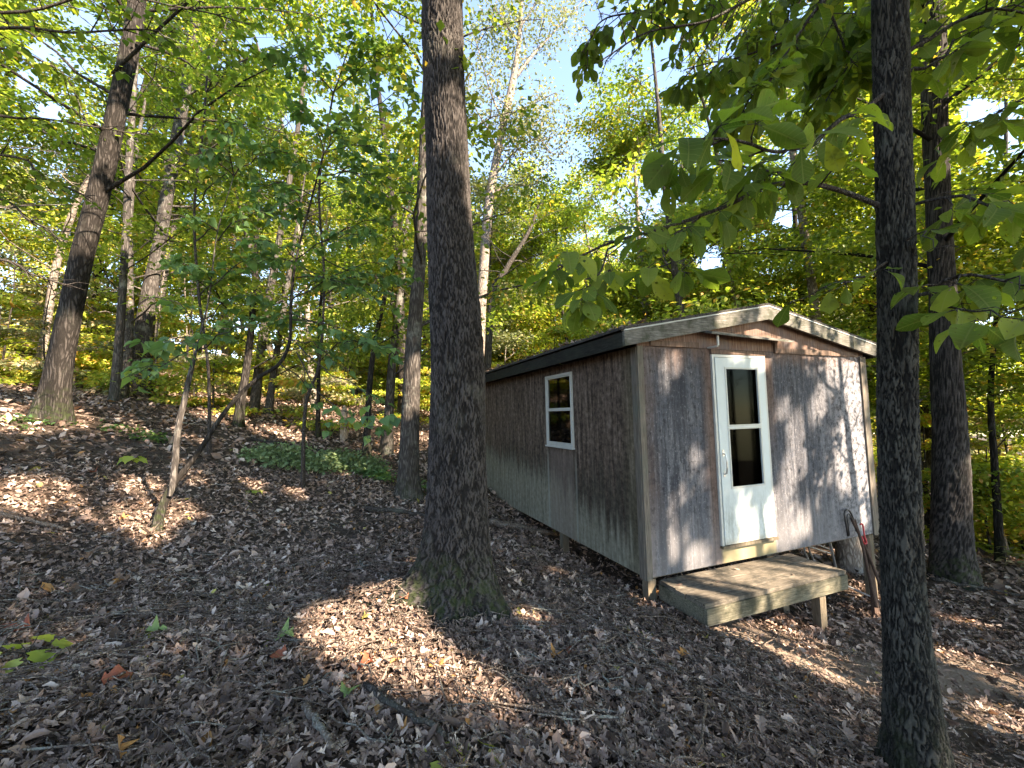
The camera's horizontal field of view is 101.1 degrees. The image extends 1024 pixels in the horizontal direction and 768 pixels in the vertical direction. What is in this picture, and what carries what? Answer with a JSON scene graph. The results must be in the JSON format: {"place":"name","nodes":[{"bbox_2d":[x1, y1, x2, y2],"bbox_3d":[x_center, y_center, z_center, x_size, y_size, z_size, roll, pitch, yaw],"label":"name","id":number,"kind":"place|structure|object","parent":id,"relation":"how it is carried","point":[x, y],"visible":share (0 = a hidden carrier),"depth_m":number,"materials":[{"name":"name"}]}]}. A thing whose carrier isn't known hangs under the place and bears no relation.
{"place":"outdoors","nodes":[
{"label":"outdoors","id":0,"kind":"place"},
{"bbox_2d":[0,152,94,320],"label":"forest tree","id":1,"kind":"object","parent":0,"point":[38,270],"visible":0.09,"depth_m":27.57,"materials":[{"name":"green plant"}]},
{"bbox_2d":[0,335,1023,767],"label":"ground","id":2,"kind":"structure","parent":0,"point":[970,677],"depth_m":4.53,"materials":[{"name":"brown plant"}]},
{"bbox_2d":[0,261,43,386],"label":"understory sapling","id":3,"kind":"object","parent":2,"relation":"on","point":[5,301],"visible":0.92,"depth_m":9.05,"materials":[{"name":"green plant"}]},
{"bbox_2d":[0,251,54,384],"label":"understory sapling","id":4,"kind":"object","parent":2,"relation":"on","point":[24,378],"visible":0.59,"depth_m":10.60,"materials":[{"name":"green plant"}]},
{"bbox_2d":[0,634,72,675],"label":"seedling","id":5,"kind":"object","parent":2,"relation":"on","point":[36,656],"visible":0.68,"depth_m":2.30,"materials":[{"name":"green plant"}]},
{"bbox_2d":[0,299,91,355],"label":"understory sapling","id":6,"kind":"object","parent":2,"relation":"on","point":[32,314],"visible":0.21,"depth_m":14.30,"materials":[{"name":"green plant"}]},
{"bbox_2d":[0,272,114,366],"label":"understory sapling","id":7,"kind":"object","parent":2,"relation":"on","point":[38,292],"visible":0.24,"depth_m":13.16,"materials":[{"name":"green plant"}]},
{"bbox_2d":[9,282,105,383],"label":"understory sapling","id":8,"kind":"object","parent":2,"relation":"on","point":[79,354],"visible":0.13,"depth_m":11.53,"materials":[{"name":"green plant"}]},
{"bbox_2d":[3,296,116,371],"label":"understory sapling","id":9,"kind":"object","parent":2,"relation":"on","point":[86,315],"visible":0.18,"depth_m":13.37,"materials":[{"name":"green plant"}]},
{"bbox_2d":[0,0,122,216],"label":"forest tree","id":10,"kind":"object","parent":2,"relation":"on","point":[69,10],"visible":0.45,"depth_m":10.78,"materials":[{"name":"green plant"}]},
{"bbox_2d":[0,0,126,229],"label":"forest tree","id":11,"kind":"object","parent":2,"relation":"on","point":[3,79],"visible":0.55,"depth_m":8.91,"materials":[{"name":"green plant"}]},
{"bbox_2d":[0,0,137,283],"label":"forest tree","id":12,"kind":"object","parent":2,"relation":"on","point":[10,169],"visible":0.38,"depth_m":12.15,"materials":[{"name":"green plant"}]},
{"bbox_2d":[34,332,113,377],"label":"understory sapling","id":13,"kind":"object","parent":2,"relation":"on","point":[83,362],"visible":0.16,"depth_m":12.50,"materials":[{"name":"green plant"}]},
{"bbox_2d":[0,254,168,397],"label":"understory sapling","id":14,"kind":"object","parent":2,"relation":"on","point":[33,364],"visible":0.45,"depth_m":9.98,"materials":[{"name":"green plant"}]},
{"bbox_2d":[0,123,177,305],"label":"forest tree","id":15,"kind":"object","parent":2,"relation":"on","point":[23,262],"visible":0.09,"depth_m":17.06,"materials":[{"name":"green plant"}]},
{"bbox_2d":[0,107,186,360],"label":"maple tree","id":16,"kind":"object","parent":2,"relation":"on","point":[6,234],"visible":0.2,"depth_m":12.43,"materials":[{"name":"green plant"}]},
{"bbox_2d":[6,0,212,345],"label":"forest tree","id":17,"kind":"object","parent":2,"relation":"on","point":[119,176],"visible":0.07,"depth_m":15.79,"materials":[{"name":"green plant"}]},
{"bbox_2d":[0,64,218,307],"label":"forest tree","id":18,"kind":"object","parent":2,"relation":"on","point":[47,259],"visible":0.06,"depth_m":15.78,"materials":[{"name":"green plant"}]},
{"bbox_2d":[0,69,239,398],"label":"forest tree","id":19,"kind":"object","parent":2,"relation":"on","point":[130,319],"visible":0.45,"depth_m":10.58,"materials":[{"name":"green plant"}]},
{"bbox_2d":[1,0,245,402],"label":"maple tree","id":20,"kind":"object","parent":2,"relation":"on","point":[115,392],"visible":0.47,"depth_m":9.68,"materials":[{"name":"green plant"}]},
{"bbox_2d":[0,0,264,298],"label":"beech tree","id":21,"kind":"object","parent":2,"relation":"on","point":[47,66],"visible":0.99,"depth_m":5.51,"materials":[{"name":"green plant"}]},
{"bbox_2d":[97,419,180,444],"bbox_3d":[-6.643,0.863,7.426,1.478,0.515,0.789,-1,-4,0],"label":"bush","id":22,"kind":"object","parent":2,"relation":"on","point":[153,436],"visible":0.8,"depth_m":7.36,"materials":[{"name":"green plant"}]},
{"bbox_2d":[74,256,205,407],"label":"understory sapling","id":23,"kind":"object","parent":2,"relation":"on","point":[175,400],"visible":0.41,"depth_m":10.64,"materials":[{"name":"green plant"}]},
{"bbox_2d":[72,346,211,396],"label":"understory sapling","id":24,"kind":"object","parent":2,"relation":"on","point":[156,389],"visible":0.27,"depth_m":10.54,"materials":[{"name":"green plant"}]},
{"bbox_2d":[0,12,287,334],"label":"forest tree","id":25,"kind":"object","parent":2,"relation":"on","point":[173,227],"visible":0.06,"depth_m":14.78,"materials":[{"name":"green plant"}]},
{"bbox_2d":[0,0,329,398],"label":"oak tree","id":26,"kind":"object","parent":2,"relation":"on","point":[150,287],"visible":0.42,"depth_m":11.37,"materials":[{"name":"green plant"}]},
{"bbox_2d":[33,0,296,280],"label":"forest tree","id":27,"kind":"object","parent":2,"relation":"on","point":[95,89],"visible":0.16,"depth_m":12.67,"materials":[{"name":"green plant"}]},
{"bbox_2d":[0,0,360,424],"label":"oak tree","id":28,"kind":"object","parent":2,"relation":"on","point":[53,398],"visible":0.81,"depth_m":7.12,"materials":[{"name":"green plant"}]},
{"bbox_2d":[124,10,275,457],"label":"redbud tree","id":29,"kind":"object","parent":2,"relation":"on","point":[179,92],"visible":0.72,"depth_m":7.42,"materials":[{"name":"green plant"}]},
{"bbox_2d":[159,302,266,394],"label":"understory sapling","id":30,"kind":"object","parent":2,"relation":"on","point":[211,357],"visible":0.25,"depth_m":14.05,"materials":[{"name":"green plant"}]},
{"bbox_2d":[158,307,279,415],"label":"understory sapling","id":31,"kind":"object","parent":2,"relation":"on","point":[201,368],"visible":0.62,"depth_m":10.88,"materials":[{"name":"green plant"}]},
{"bbox_2d":[170,69,281,374],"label":"forest tree","id":32,"kind":"object","parent":2,"relation":"on","point":[224,350],"visible":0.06,"depth_m":18.96,"materials":[{"name":"green plant"}]},
{"bbox_2d":[52,118,401,428],"bbox_3d":[-6.367,-2.679,9.998,6.395,7.897,5.663,3,-6,-44],"label":"maple tree","id":33,"kind":"object","parent":2,"relation":"on","point":[238,419],"visible":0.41,"depth_m":9.33,"materials":[{"name":"green plant"}]},
{"bbox_2d":[144,152,311,357],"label":"forest tree","id":34,"kind":"object","parent":2,"relation":"on","point":[212,295],"visible":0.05,"depth_m":18.44,"materials":[{"name":"green plant"}]},
{"bbox_2d":[86,0,370,396],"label":"forest tree","id":35,"kind":"object","parent":2,"relation":"on","point":[206,143],"visible":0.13,"depth_m":14.70,"materials":[{"name":"green plant"}]},
{"bbox_2d":[142,0,383,411],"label":"forest tree","id":36,"kind":"object","parent":2,"relation":"on","point":[255,396],"visible":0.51,"depth_m":12.62,"materials":[{"name":"green plant"}]},
{"bbox_2d":[120,87,414,532],"bbox_3d":[-3.373,-1.118,5.388,4.249,5.757,2.437,-1,-4,0],"label":"forked sapling","id":37,"kind":"object","parent":2,"relation":"on","point":[163,348],"visible":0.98,"depth_m":5.55,"materials":[{"name":"green plant"}]},
{"bbox_2d":[208,84,341,373],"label":"forest tree","id":38,"kind":"object","parent":2,"relation":"on","point":[260,270],"visible":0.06,"depth_m":19.09,"materials":[{"name":"green plant"}]},
{"bbox_2d":[176,142,398,414],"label":"maple tree","id":39,"kind":"object","parent":2,"relation":"on","point":[270,396],"visible":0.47,"depth_m":11.66,"materials":[{"name":"green plant"}]},
{"bbox_2d":[234,439,351,475],"bbox_3d":[-3.995,1.372,7.832,2.037,0.680,1.589,-1,-4,0],"label":"bush","id":40,"kind":"object","parent":2,"relation":"on","point":[271,454],"visible":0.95,"depth_m":7.57,"materials":[{"name":"green plant"}]},
{"bbox_2d":[224,298,375,431],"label":"understory sapling","id":41,"kind":"object","parent":2,"relation":"on","point":[288,383],"visible":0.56,"depth_m":11.44,"materials":[{"name":"green plant"}]},
{"bbox_2d":[250,330,358,418],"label":"understory sapling","id":42,"kind":"object","parent":2,"relation":"on","point":[296,394],"visible":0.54,"depth_m":12.65,"materials":[{"name":"green plant"}]},
{"bbox_2d":[198,12,423,488],"bbox_3d":[-3.422,-2.083,6.855,4.710,7.575,2.884,-1,-4,0],"label":"dogwood tree","id":43,"kind":"object","parent":2,"relation":"on","point":[273,56],"visible":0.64,"depth_m":6.73,"materials":[{"name":"green plant"}]},
{"bbox_2d":[224,5,408,397],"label":"forest tree","id":44,"kind":"object","parent":2,"relation":"on","point":[323,194],"visible":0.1,"depth_m":17.49,"materials":[{"name":"green plant"}]},
{"bbox_2d":[229,133,406,409],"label":"forest tree","id":45,"kind":"object","parent":2,"relation":"on","point":[295,181],"visible":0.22,"depth_m":15.21,"materials":[{"name":"green plant"}]},
{"bbox_2d":[301,701,335,748],"bbox_3d":[-0.902,1.569,1.944,0.046,0.060,0.422,2,-6,-42],"label":"fallen stick","id":46,"kind":"object","parent":2,"relation":"on","point":[310,714],"visible":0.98,"depth_m":1.92,"materials":[{"name":"grey wood"}]},
{"bbox_2d":[280,325,378,404],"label":"understory sapling","id":47,"kind":"object","parent":2,"relation":"on","point":[339,399],"visible":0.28,"depth_m":15.25,"materials":[{"name":"green plant"}]},
{"bbox_2d":[286,361,372,405],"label":"understory sapling","id":48,"kind":"object","parent":2,"relation":"on","point":[349,403],"visible":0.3,"depth_m":15.72,"materials":[{"name":"green plant"}]},
{"bbox_2d":[268,198,391,437],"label":"maple tree","id":49,"kind":"object","parent":2,"relation":"on","point":[318,418],"visible":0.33,"depth_m":10.95,"materials":[{"name":"green plant"}]},
{"bbox_2d":[291,75,409,325],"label":"forest tree","id":50,"kind":"object","parent":2,"relation":"on","point":[351,175],"visible":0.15,"depth_m":20.23,"materials":[{"name":"green plant"}]},
{"bbox_2d":[309,446,396,476],"bbox_3d":[-3.195,1.550,8.292,1.667,0.657,1.749,2,-5,-39],"label":"bush","id":51,"kind":"object","parent":2,"relation":"on","point":[358,462],"visible":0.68,"depth_m":8.10,"materials":[{"name":"green plant"}]},
{"bbox_2d":[236,97,518,457],"bbox_3d":[-2.891,-1.983,9.877,6.158,7.833,4.411,-1,-4,0],"label":"maple tree","id":52,"kind":"object","parent":2,"relation":"on","point":[366,448],"visible":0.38,"depth_m":9.85,"materials":[{"name":"green plant"}]},
{"bbox_2d":[360,364,430,425],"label":"understory sapling","id":53,"kind":"object","parent":2,"relation":"on","point":[425,388],"visible":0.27,"depth_m":13.95,"materials":[{"name":"green plant"}]},
{"bbox_2d":[298,84,495,455],"bbox_3d":[-2.700,-2.395,10.442,4.662,8.751,6.112,-1,-4,0],"label":"oak tree","id":54,"kind":"object","parent":2,"relation":"on","point":[386,446],"visible":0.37,"depth_m":10.12,"materials":[{"name":"green plant"}]},
{"bbox_2d":[282,0,519,415],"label":"forest tree","id":55,"kind":"object","parent":2,"relation":"on","point":[402,350],"visible":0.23,"depth_m":13.42,"materials":[{"name":"green plant"}]},
{"bbox_2d":[363,681,446,736],"bbox_3d":[-0.553,1.599,2.085,0.607,0.049,0.054,-4,-5,35],"label":"fallen stick","id":56,"kind":"object","parent":2,"relation":"on","point":[383,699],"visible":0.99,"depth_m":2.06,"materials":[{"name":"brown wood"}]},
{"bbox_2d":[310,213,500,393],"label":"forest tree","id":57,"kind":"object","parent":2,"relation":"on","point":[371,256],"visible":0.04,"depth_m":19.11,"materials":[{"name":"green plant"}]},
{"bbox_2d":[325,109,500,394],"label":"forest tree","id":58,"kind":"object","parent":2,"relation":"on","point":[425,286],"visible":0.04,"depth_m":16.64,"materials":[{"name":"green plant"}]},
{"bbox_2d":[197,0,670,503],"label":"oak tree","id":59,"kind":"object","parent":2,"relation":"on","point":[408,485],"visible":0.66,"depth_m":6.93,"materials":[{"name":"green plant"}]},
{"bbox_2d":[361,0,514,627],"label":"oak tree","id":60,"kind":"object","parent":2,"relation":"on","point":[451,574],"visible":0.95,"depth_m":3.58,"materials":[{"name":"brown plant"}]},
{"bbox_2d":[406,160,554,358],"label":"forest tree","id":61,"kind":"object","parent":2,"relation":"on","point":[514,340],"visible":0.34,"depth_m":16.63,"materials":[{"name":"green plant"}]},
{"bbox_2d":[425,217,579,359],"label":"forest tree","id":62,"kind":"object","parent":2,"relation":"on","point":[535,337],"visible":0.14,"depth_m":17.98,"materials":[{"name":"green plant"}]},
{"bbox_2d":[489,518,557,536],"bbox_3d":[0.208,2.225,6.492,1.154,0.416,0.155,0,-4,-22],"label":"fallen branch","id":63,"kind":"object","parent":2,"relation":"on","point":[496,521],"visible":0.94,"depth_m":6.40,"materials":[{"name":"grey wood"}]},
{"bbox_2d":[463,0,597,350],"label":"sycamore tree","id":64,"kind":"object","parent":2,"relation":"on","point":[516,72],"visible":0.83,"depth_m":14.60,"materials":[{"name":"green plant"}]},
{"bbox_2d":[474,150,594,354],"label":"forest tree","id":65,"kind":"object","parent":2,"relation":"on","point":[531,329],"visible":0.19,"depth_m":17.73,"materials":[{"name":"green plant"}]},
{"bbox_2d":[473,192,595,370],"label":"maple tree","id":66,"kind":"object","parent":2,"relation":"on","point":[488,350],"visible":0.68,"depth_m":12.12,"materials":[{"name":"green plant"}]},
{"bbox_2d":[522,317,580,355],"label":"understory sapling","id":67,"kind":"object","parent":2,"relation":"on","point":[554,332],"visible":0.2,"depth_m":14.30,"materials":[{"name":"green plant"}]},
{"bbox_2d":[495,169,640,357],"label":"forest tree","id":68,"kind":"object","parent":2,"relation":"on","point":[562,214],"visible":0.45,"depth_m":17.09,"materials":[{"name":"green plant"}]},
{"bbox_2d":[518,703,624,718],"bbox_3d":[0.311,1.720,2.196,0.562,0.089,0.064,-1,-4,0],"label":"fallen stick","id":69,"kind":"object","parent":2,"relation":"on","point":[541,710],"visible":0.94,"depth_m":2.19,"materials":[{"name":"grey wood"}]},
{"bbox_2d":[494,161,663,337],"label":"forest tree","id":70,"kind":"object","parent":2,"relation":"on","point":[586,226],"visible":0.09,"depth_m":19.24,"materials":[{"name":"green plant"}]},
{"bbox_2d":[578,200,635,321],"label":"forest tree","id":71,"kind":"object","parent":2,"relation":"on","point":[593,239],"visible":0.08,"depth_m":23.86,"materials":[{"name":"green plant"}]},
{"bbox_2d":[521,54,792,337],"bbox_3d":[4.364,-3.323,14.848,7.532,13.576,8.069,0,-4,-18],"label":"maple tree","id":72,"kind":"object","parent":2,"relation":"on","point":[625,144],"visible":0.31,"depth_m":14.01,"materials":[{"name":"green plant"}]},
{"bbox_2d":[485,303,878,604],"bbox_3d":[2.108,1.214,7.442,4.279,3.970,5.640,0,-4,-21],"label":"cabin","id":73,"kind":"object","parent":2,"relation":"on","point":[649,453],"visible":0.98,"depth_m":5.03,"materials":[{"name":"grey wood"}]},
{"bbox_2d":[545,372,574,449],"bbox_3d":[0.664,0.384,6.026,0.057,1.047,0.810,0,-4,-21],"label":"window","id":74,"kind":"structure","parent":73,"relation":"in","point":[558,387],"depth_m":6.01,"materials":[{"name":"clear glass"}]},
{"bbox_2d":[710,354,778,549],"bbox_3d":[2.684,0.738,4.847,0.860,2.155,0.107,0,-4,-21],"label":"door","id":75,"kind":"structure","parent":73,"relation":"in","point":[739,389],"depth_m":4.84,"materials":[{"name":"white paint"}]},
{"bbox_2d":[615,95,839,321],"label":"forest tree","id":76,"kind":"object","parent":2,"relation":"on","point":[678,133],"visible":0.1,"depth_m":15.68,"materials":[{"name":"green plant"}]},
{"bbox_2d":[557,0,928,359],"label":"forest tree","id":77,"kind":"object","parent":2,"relation":"on","point":[678,304],"visible":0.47,"depth_m":10.37,"materials":[{"name":"green plant"}]},
{"bbox_2d":[659,553,847,632],"bbox_3d":[2.524,2.314,4.351,1.956,0.658,0.621,0,-4,-21],"label":"wooden step","id":78,"kind":"object","parent":2,"relation":"on","point":[783,582],"visible":0.88,"depth_m":4.20,"materials":[{"name":"brown wood"}]},
{"bbox_2d":[650,1,876,380],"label":"forest tree","id":79,"kind":"object","parent":2,"relation":"on","point":[694,116],"visible":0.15,"depth_m":13.00,"materials":[{"name":"green plant"}]},
{"bbox_2d":[613,154,928,417],"bbox_3d":[6.601,-1.183,11.451,6.614,9.778,6.062,-4,-5,34],"label":"forest tree","id":80,"kind":"object","parent":2,"relation":"on","point":[752,264],"visible":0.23,"depth_m":10.83,"materials":[{"name":"green plant"}]},
{"bbox_2d":[523,0,1023,767],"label":"hickory tree","id":81,"kind":"object","parent":2,"relation":"on","point":[833,56],"visible":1,"depth_m":2.45,"materials":[{"name":"green plant"}]},
{"bbox_2d":[741,260,863,327],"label":"forest tree","id":82,"kind":"object","parent":2,"relation":"on","point":[786,298],"visible":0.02,"depth_m":15.63,"materials":[{"name":"green plant"}]},
{"bbox_2d":[654,0,971,321],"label":"oak tree","id":83,"kind":"object","parent":2,"relation":"on","point":[812,287],"visible":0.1,"depth_m":11.23,"materials":[{"name":"green plant"}]},
{"bbox_2d":[722,104,921,406],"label":"forest tree","id":84,"kind":"object","parent":2,"relation":"on","point":[772,164],"visible":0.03,"depth_m":14.16,"materials":[{"name":"green plant"}]},
{"bbox_2d":[834,537,863,574],"bbox_3d":[5.386,2.671,6.758,0.438,0.936,0.440,-1,-4,0],"label":"log stump","id":85,"kind":"object","parent":2,"relation":"on","point":[848,555],"visible":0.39,"depth_m":6.61,"materials":[{"name":"grey wood"}]},
{"bbox_2d":[685,0,1023,590],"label":"oak tree","id":86,"kind":"object","parent":2,"relation":"on","point":[952,553],"visible":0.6,"depth_m":6.50,"materials":[{"name":"green plant"}]},
{"bbox_2d":[843,509,879,607],"bbox_3d":[4.366,2.099,5.162,0.335,1.035,0.505,-1,-4,0],"label":"long handled tool","id":87,"kind":"object","parent":2,"relation":"on","point":[865,551],"visible":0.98,"depth_m":5.29,"materials":[{"name":"brown wood"}]},
{"bbox_2d":[728,1,1023,401],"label":"forest tree","id":88,"kind":"object","parent":2,"relation":"on","point":[845,170],"visible":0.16,"depth_m":8.64,"materials":[{"name":"green plant"}]},
{"bbox_2d":[756,87,1001,407],"bbox_3d":[10.395,-2.834,11.891,7.321,14.185,6.592,-1,-4,0],"label":"forest tree","id":89,"kind":"object","parent":2,"relation":"on","point":[871,309],"visible":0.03,"depth_m":11.99,"materials":[{"name":"green plant"}]},
{"bbox_2d":[753,0,1023,485],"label":"forest tree","id":90,"kind":"object","parent":2,"relation":"on","point":[928,433],"visible":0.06,"depth_m":11.37,"materials":[{"name":"green plant"}]},
{"bbox_2d":[763,44,1023,536],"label":"forest tree","id":91,"kind":"object","parent":2,"relation":"on","point":[927,513],"visible":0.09,"depth_m":10.32,"materials":[{"name":"green plant"}]},
{"bbox_2d":[776,0,1023,401],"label":"forest tree","id":92,"kind":"object","parent":2,"relation":"on","point":[921,213],"visible":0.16,"depth_m":7.72,"materials":[{"name":"green plant"}]},
{"bbox_2d":[822,29,1023,462],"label":"forest tree","id":93,"kind":"object","parent":2,"relation":"on","point":[872,279],"visible":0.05,"depth_m":12.28,"materials":[{"name":"green plant"}]},
{"bbox_2d":[853,201,1023,562],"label":"maple tree","id":94,"kind":"object","parent":2,"relation":"on","point":[996,240],"visible":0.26,"depth_m":8.42,"materials":[{"name":"green plant"}]},
{"bbox_2d":[872,378,1012,547],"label":"understory sapling","id":95,"kind":"object","parent":2,"relation":"on","point":[926,421],"visible":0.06,"depth_m":10.26,"materials":[{"name":"green plant"}]},
{"bbox_2d":[868,0,1023,398],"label":"forest tree","id":96,"kind":"object","parent":2,"relation":"on","point":[997,100],"visible":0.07,"depth_m":9.95,"materials":[{"name":"green plant"}]},
{"bbox_2d":[921,458,1023,559],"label":"sapling","id":97,"kind":"object","parent":2,"relation":"on","point":[1006,491],"visible":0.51,"depth_m":8.54,"materials":[{"name":"green plant"}]},
{"bbox_2d":[923,447,1023,558],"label":"understory sapling","id":98,"kind":"object","parent":2,"relation":"on","point":[983,525],"visible":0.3,"depth_m":9.03,"materials":[{"name":"green plant"}]},
{"bbox_2d":[923,413,1023,545],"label":"understory sapling","id":99,"kind":"object","parent":2,"relation":"on","point":[977,421],"visible":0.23,"depth_m":9.73,"materials":[{"name":"green plant"}]},
{"bbox_2d":[925,364,1023,549],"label":"understory sapling","id":100,"kind":"object","parent":2,"relation":"on","point":[1013,442],"visible":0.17,"depth_m":9.47,"materials":[{"name":"green plant"}]},
{"bbox_2d":[0,0,1023,436],"label":"sky","id":101,"kind":"structure","parent":0,"point":[977,108],"materials":[{"name":"blue"}]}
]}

